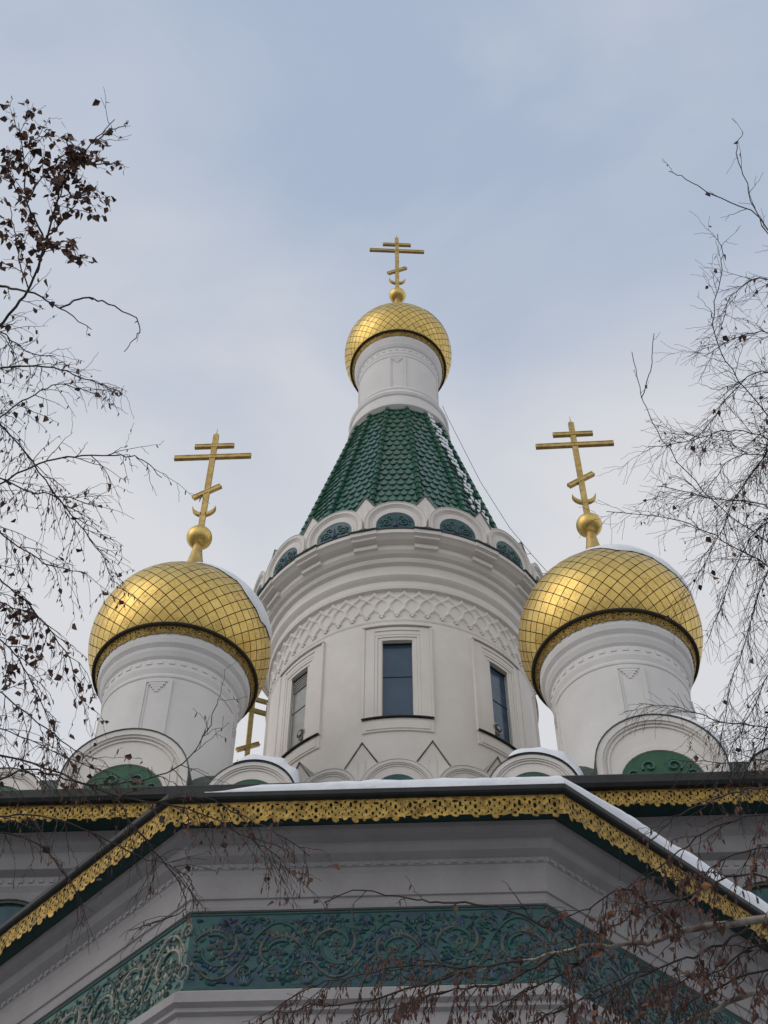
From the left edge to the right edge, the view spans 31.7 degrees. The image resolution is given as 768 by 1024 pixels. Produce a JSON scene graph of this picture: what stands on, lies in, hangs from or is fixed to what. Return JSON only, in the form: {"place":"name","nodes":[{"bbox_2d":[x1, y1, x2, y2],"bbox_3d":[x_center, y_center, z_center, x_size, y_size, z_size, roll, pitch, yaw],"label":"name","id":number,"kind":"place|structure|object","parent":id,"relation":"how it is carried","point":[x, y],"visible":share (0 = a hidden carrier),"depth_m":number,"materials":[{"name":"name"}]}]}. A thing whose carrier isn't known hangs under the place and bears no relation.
{"place":"outdoors","nodes":[
{"label":"outdoors","id":0,"kind":"place"},
{"bbox_2d":[0,235,767,1023],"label":"church","id":1,"kind":"structure","parent":0,"point":[426,619],"depth_m":16.82,"materials":[{"name":"white paint"}]},
{"bbox_2d":[196,562,271,642],"bbox_3d":[-2.398,1.575,20.738,1.433,1.316,1.730,-2,-51,2],"label":"snow patch","id":2,"kind":"object","parent":1,"relation":"on","point":[256,602],"visible":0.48,"depth_m":20.16,"materials":[{"name":"white snow"}]},
{"bbox_2d":[233,754,299,782],"bbox_3d":[-1.438,3.543,17.034,0.877,0.634,0.810,-2,-51,2],"label":"snow patch","id":3,"kind":"object","parent":1,"relation":"on","point":[284,765],"visible":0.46,"depth_m":16.94,"materials":[{"name":"white snow"}]},
{"bbox_2d":[263,703,269,755],"bbox_3d":[-1.995,4.548,23.286,0.243,2.325,1.168,-2,-51,2],"label":"window","id":4,"kind":"structure","parent":1,"relation":"in","point":[268,704],"depth_m":23.40,"materials":[{"name":"white paint"}]},
{"bbox_2d":[273,640,324,765],"bbox_3d":[-1.388,3.259,22.232,0.243,2.325,1.168,35,-59,-25],"label":"window","id":5,"kind":"structure","parent":1,"relation":"in","point":[296,671],"depth_m":22.28,"materials":[{"name":"white paint"}]},
{"bbox_2d":[361,623,434,734],"bbox_3d":[0.219,2.682,21.756,1.168,2.325,0.243,-2,-51,2],"label":"window frame","id":6,"kind":"structure","parent":1,"relation":"in","point":[397,715],"depth_m":21.74,"materials":[{"name":"white paint"}]},
{"bbox_2d":[405,309,449,341],"bbox_3d":[1.052,-4.446,33.938,1.232,1.085,1.451,-28,-56,21],"label":"snow patch","id":7,"kind":"object","parent":1,"relation":"on","point":[437,319],"visible":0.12,"depth_m":33.29,"materials":[{"name":"white snow"}]},
{"bbox_2d":[428,414,492,528],"bbox_3d":[1.700,-0.563,27.184,1.753,6.259,0.690,-18,-53,14],"label":"snow streak","id":8,"kind":"object","parent":1,"relation":"on","point":[455,462],"visible":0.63,"depth_m":27.88,"materials":[{"name":"white snow"}]},
{"bbox_2d":[205,776,767,913],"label":"snow strip","id":9,"kind":"object","parent":1,"relation":"on","point":[691,859],"visible":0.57,"depth_m":10.22,"materials":[{"name":"white snow"}]},
{"bbox_2d":[470,636,527,758],"bbox_3d":[1.884,3.154,22.137,1.168,2.325,0.243,35,-59,-25],"label":"window frame","id":10,"kind":"structure","parent":1,"relation":"in","point":[501,665],"depth_m":22.19,"materials":[{"name":"white paint"}]},
{"bbox_2d":[532,695,540,746],"bbox_3d":[2.632,4.400,23.152,0.243,2.325,1.168,-2,-51,2],"label":"window","id":11,"kind":"structure","parent":1,"relation":"in","point":[535,705],"depth_m":23.36,"materials":[{"name":"white paint"}]},
{"bbox_2d":[508,747,583,774],"bbox_3d":[2.013,3.429,16.938,0.915,0.644,0.810,-2,-51,2],"label":"snow patch","id":12,"kind":"object","parent":1,"relation":"on","point":[564,757],"visible":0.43,"depth_m":16.85,"materials":[{"name":"white snow"}]},
{"bbox_2d":[579,544,694,601],"bbox_3d":[3.720,1.139,20.548,1.861,1.118,1.957,-2,-51,2],"label":"snow patch","id":13,"kind":"object","parent":1,"relation":"on","point":[642,551],"visible":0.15,"depth_m":19.89,"materials":[{"name":"white snow"}]},
{"bbox_2d":[669,714,727,754],"bbox_3d":[3.953,3.098,17.155,0.636,0.701,0.860,-2,-51,2],"label":"snow patch","id":14,"kind":"object","parent":1,"relation":"on","point":[704,726],"visible":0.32,"depth_m":16.95,"materials":[{"name":"white snow"}]},
{"bbox_2d":[749,744,767,759],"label":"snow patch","id":15,"kind":"object","parent":1,"relation":"on","point":[757,750],"visible":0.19,"depth_m":16.74,"materials":[{"name":"white snow"}]},
{"bbox_2d":[0,0,767,780],"label":"sky","id":16,"kind":"structure","parent":0,"point":[521,146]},
{"label":"ground","id":17,"kind":"structure","parent":0,"visible":0},
{"bbox_2d":[0,90,344,983],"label":"birch tree","id":18,"kind":"object","parent":17,"relation":"on","point":[72,162],"visible":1,"depth_m":7.90,"materials":[{"name":"brown plant"}]},
{"bbox_2d":[242,766,767,1023],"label":"birch tree","id":19,"kind":"object","parent":17,"relation":"on","point":[677,930],"visible":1,"depth_m":6.14,"materials":[{"name":"brown plant"}]},
{"bbox_2d":[578,118,767,846],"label":"birch tree","id":20,"kind":"object","parent":17,"relation":"on","point":[762,565],"visible":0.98,"depth_m":9.21,"materials":[{"name":"brown plant"}]}
]}

